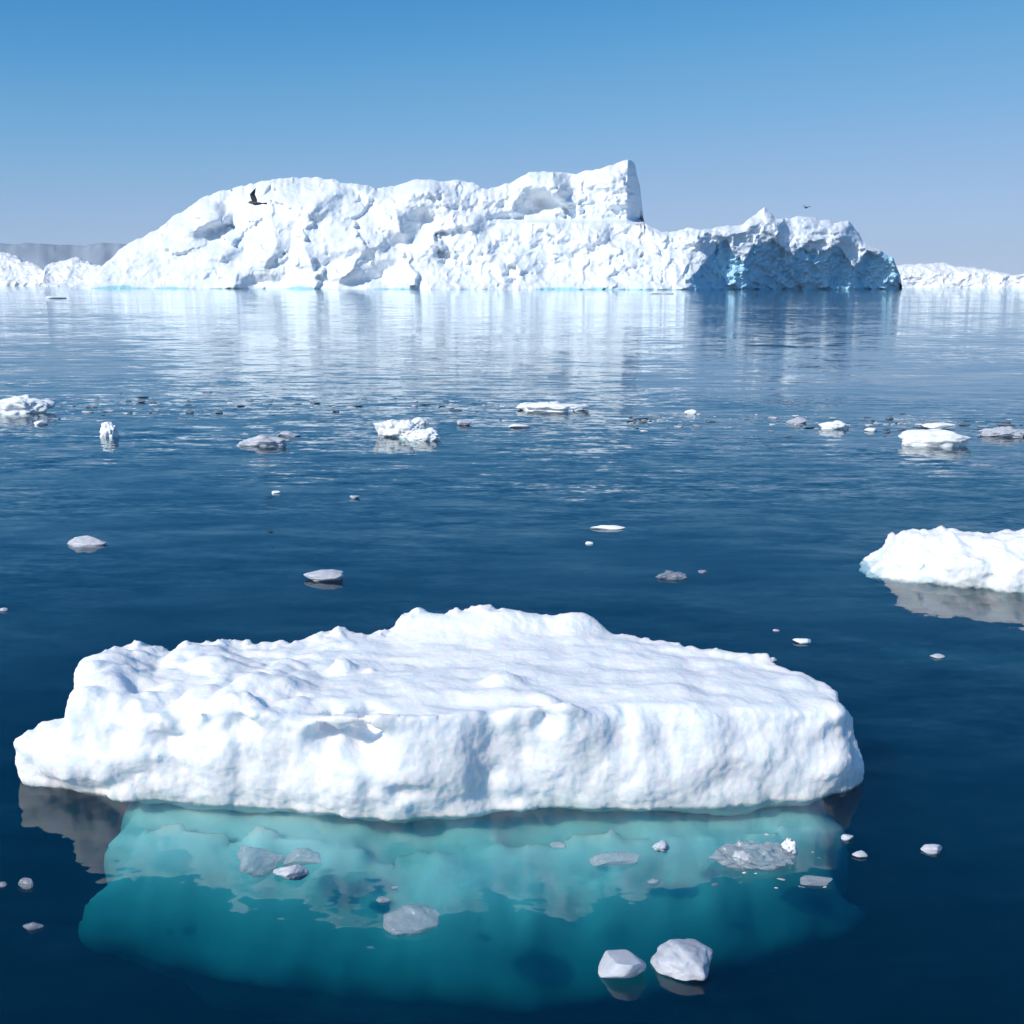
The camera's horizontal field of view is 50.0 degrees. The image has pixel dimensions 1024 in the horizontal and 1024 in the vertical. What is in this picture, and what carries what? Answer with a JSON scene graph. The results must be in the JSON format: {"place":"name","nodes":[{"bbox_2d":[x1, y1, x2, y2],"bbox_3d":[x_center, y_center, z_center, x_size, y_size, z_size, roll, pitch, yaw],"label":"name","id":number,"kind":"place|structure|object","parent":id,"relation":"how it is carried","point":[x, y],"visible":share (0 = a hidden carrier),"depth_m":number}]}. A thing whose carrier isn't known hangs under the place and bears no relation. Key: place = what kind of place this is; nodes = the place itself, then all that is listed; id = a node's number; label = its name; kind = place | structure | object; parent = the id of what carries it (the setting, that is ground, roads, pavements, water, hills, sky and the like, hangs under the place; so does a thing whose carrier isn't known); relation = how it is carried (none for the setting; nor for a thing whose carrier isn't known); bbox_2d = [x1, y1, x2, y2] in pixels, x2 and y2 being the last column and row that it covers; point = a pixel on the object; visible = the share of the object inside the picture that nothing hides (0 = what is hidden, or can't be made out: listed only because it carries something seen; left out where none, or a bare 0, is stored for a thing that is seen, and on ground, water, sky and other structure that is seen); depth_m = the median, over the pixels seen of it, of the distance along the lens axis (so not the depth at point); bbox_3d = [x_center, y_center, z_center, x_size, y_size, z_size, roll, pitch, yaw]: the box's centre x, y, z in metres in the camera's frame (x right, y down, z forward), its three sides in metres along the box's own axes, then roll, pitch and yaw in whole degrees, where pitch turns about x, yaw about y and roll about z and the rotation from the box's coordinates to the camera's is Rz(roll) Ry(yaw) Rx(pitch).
{"place":"outdoors","nodes":[
{"label":"outdoors","id":0,"kind":"place"},
{"bbox_2d":[0,243,126,268],"bbox_3d":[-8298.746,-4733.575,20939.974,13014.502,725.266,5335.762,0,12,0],"label":"hills","id":1,"kind":"structure","parent":0,"point":[43,256],"depth_m":19705.34},
{"bbox_2d":[248,188,266,204],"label":"bird","id":2,"kind":"object","parent":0,"point":[253,198],"visible":1,"depth_m":59.72},
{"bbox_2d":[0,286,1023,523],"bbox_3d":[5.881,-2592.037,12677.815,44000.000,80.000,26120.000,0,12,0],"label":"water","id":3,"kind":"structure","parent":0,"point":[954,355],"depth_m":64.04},
{"bbox_2d":[0,252,43,285],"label":"iceberg","id":4,"kind":"object","parent":3,"relation":"on","point":[15,270],"visible":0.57,"depth_m":1343.54},
{"bbox_2d":[0,395,55,420],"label":"ice chunk","id":5,"kind":"object","parent":3,"relation":"on","point":[22,404],"visible":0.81,"depth_m":34.29},
{"bbox_2d":[34,420,47,424],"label":"ice chunk","id":6,"kind":"object","parent":3,"relation":"on","point":[42,422],"visible":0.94,"depth_m":31.56},
{"bbox_2d":[42,257,102,285],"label":"iceberg","id":7,"kind":"object","parent":3,"relation":"on","point":[72,271],"visible":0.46,"depth_m":1272.02},
{"bbox_2d":[67,535,106,548],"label":"ice chunk","id":8,"kind":"object","parent":3,"relation":"on","point":[85,542],"visible":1,"depth_m":17.09},
{"bbox_2d":[99,422,119,444],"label":"ice chunk","id":9,"kind":"object","parent":3,"relation":"on","point":[108,430],"visible":0.86,"depth_m":29.04},
{"bbox_2d":[237,434,289,450],"bbox_3d":[-6.251,-1.750,27.656,1.272,0.420,0.600,2,12,11],"label":"ice chunk","id":10,"kind":"object","parent":3,"relation":"on","point":[260,442],"visible":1,"depth_m":27.50},
{"bbox_2d":[278,431,300,437],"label":"ice chunk","id":11,"kind":"object","parent":3,"relation":"on","point":[284,434],"visible":0.98,"depth_m":29.26},
{"bbox_2d":[273,865,308,880],"bbox_3d":[-1.526,2.485,7.568,0.245,0.126,0.124,0,12,0],"label":"ice chunk","id":12,"kind":"object","parent":3,"relation":"on","point":[296,872],"visible":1,"depth_m":7.53},
{"bbox_2d":[303,569,342,581],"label":"ice chunk","id":13,"kind":"object","parent":3,"relation":"on","point":[328,575],"visible":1,"depth_m":15.05},
{"bbox_2d":[373,419,398,443],"bbox_3d":[-3.256,-2.161,29.364,0.889,0.675,0.629,0,12,0],"label":"ice chunk","id":14,"kind":"object","parent":3,"relation":"on","point":[387,429],"visible":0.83,"depth_m":29.17},
{"bbox_2d":[393,420,421,443],"bbox_3d":[-2.763,-2.132,29.224,0.815,0.671,0.590,0,12,0],"label":"ice chunk","id":15,"kind":"object","parent":3,"relation":"on","point":[404,428],"visible":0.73,"depth_m":29.03},
{"bbox_2d":[412,417,428,426],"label":"ice chunk","id":16,"kind":"object","parent":3,"relation":"on","point":[420,420],"visible":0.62,"depth_m":31.91},
{"bbox_2d":[407,427,440,444],"bbox_3d":[-2.298,-1.982,28.714,0.913,0.467,0.599,0,12,0],"label":"ice chunk","id":17,"kind":"object","parent":3,"relation":"on","point":[425,436],"visible":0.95,"depth_m":28.57},
{"bbox_2d":[14,604,864,1023],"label":"ice floe","id":18,"kind":"object","parent":3,"relation":"on","point":[472,814],"visible":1,"depth_m":8.49},
{"bbox_2d":[457,420,471,425],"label":"ice chunk","id":19,"kind":"object","parent":3,"relation":"on","point":[463,422],"visible":1,"depth_m":31.59},
{"bbox_2d":[70,160,901,289],"bbox_3d":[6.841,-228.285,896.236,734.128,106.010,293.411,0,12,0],"label":"iceberg","id":20,"kind":"object","parent":3,"relation":"on","point":[582,230],"visible":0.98,"depth_m":800.73},
{"bbox_2d":[508,424,530,428],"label":"ice chunk","id":21,"kind":"object","parent":3,"relation":"on","point":[519,426],"visible":0.94,"depth_m":31.16},
{"bbox_2d":[516,401,591,413],"bbox_3d":[1.343,-3.393,35.558,2.467,0.416,1.290,0,12,0],"label":"slush raft","id":22,"kind":"object","parent":3,"relation":"on","point":[555,407],"visible":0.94,"depth_m":35.28},
{"bbox_2d":[591,525,625,530],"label":"ice chunk","id":23,"kind":"object","parent":3,"relation":"on","point":[608,527],"visible":1,"depth_m":18.28},
{"bbox_2d":[598,949,645,978],"bbox_3d":[0.653,2.684,6.503,0.286,0.132,0.244,0,12,0],"label":"ice chunk","id":24,"kind":"object","parent":3,"relation":"on","point":[618,964],"visible":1,"depth_m":6.44},
{"bbox_2d":[646,292,673,293],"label":"ice chunk","id":25,"kind":"object","parent":3,"relation":"on","point":[659,293],"visible":0.69,"depth_m":453.55},
{"bbox_2d":[652,840,669,852],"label":"ice chunk","id":26,"kind":"object","parent":3,"relation":"on","point":[662,846],"visible":1,"depth_m":7.92},
{"bbox_2d":[650,939,712,980],"bbox_3d":[1.026,2.652,6.608,0.352,0.167,0.405,5,13,20],"label":"ice chunk","id":27,"kind":"object","parent":3,"relation":"on","point":[684,959],"visible":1,"depth_m":6.49},
{"bbox_2d":[684,409,696,413],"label":"ice chunk","id":28,"kind":"object","parent":3,"relation":"on","point":[691,411],"visible":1,"depth_m":34.54},
{"bbox_2d":[732,849,753,864],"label":"ice chunk","id":29,"kind":"object","parent":3,"relation":"on","point":[742,857],"visible":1,"depth_m":7.76},
{"bbox_2d":[779,838,797,858],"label":"ice chunk","id":30,"kind":"object","parent":3,"relation":"on","point":[788,849],"visible":1,"depth_m":7.87},
{"bbox_2d":[786,416,806,425],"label":"ice chunk","id":31,"kind":"object","parent":3,"relation":"on","point":[800,420],"visible":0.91,"depth_m":32.29},
{"bbox_2d":[793,638,811,643],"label":"ice chunk","id":32,"kind":"object","parent":3,"relation":"on","point":[803,641],"visible":1,"depth_m":12.49},
{"bbox_2d":[818,420,850,431],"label":"ice chunk","id":33,"kind":"object","parent":3,"relation":"on","point":[834,426],"visible":0.95,"depth_m":30.98},
{"bbox_2d":[841,834,853,840],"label":"ice chunk","id":34,"kind":"object","parent":3,"relation":"on","point":[846,837],"visible":1,"depth_m":8.07},
{"bbox_2d":[852,850,867,856],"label":"ice chunk","id":35,"kind":"object","parent":3,"relation":"on","point":[860,853],"visible":1,"depth_m":7.82},
{"bbox_2d":[865,428,877,432],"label":"ice chunk","id":36,"kind":"object","parent":3,"relation":"on","point":[873,430],"visible":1,"depth_m":30.51},
{"bbox_2d":[921,844,941,854],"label":"ice chunk","id":37,"kind":"object","parent":3,"relation":"on","point":[931,849],"visible":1,"depth_m":7.90},
{"bbox_2d":[898,429,971,451],"bbox_3d":[10.787,-1.827,28.049,1.808,0.593,0.964,0,12,0],"label":"ice chunk","id":38,"kind":"object","parent":3,"relation":"on","point":[922,439],"visible":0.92,"depth_m":27.78},
{"bbox_2d":[930,654,944,658],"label":"ice chunk","id":39,"kind":"object","parent":3,"relation":"on","point":[938,656],"visible":1,"depth_m":12.01},
{"bbox_2d":[922,422,954,428],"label":"ice chunk","id":40,"kind":"object","parent":3,"relation":"on","point":[940,425],"visible":0.95,"depth_m":31.06},
{"bbox_2d":[859,525,1023,681],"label":"ice floe","id":41,"kind":"object","parent":3,"relation":"on","point":[941,559],"visible":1,"depth_m":15.22},
{"bbox_2d":[896,262,1023,287],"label":"iceberg","id":42,"kind":"object","parent":3,"relation":"on","point":[937,275],"visible":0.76,"depth_m":1473.16},
{"bbox_2d":[977,426,1023,438],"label":"slush raft","id":43,"kind":"object","parent":3,"relation":"on","point":[1002,432],"visible":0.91,"depth_m":29.52}
]}

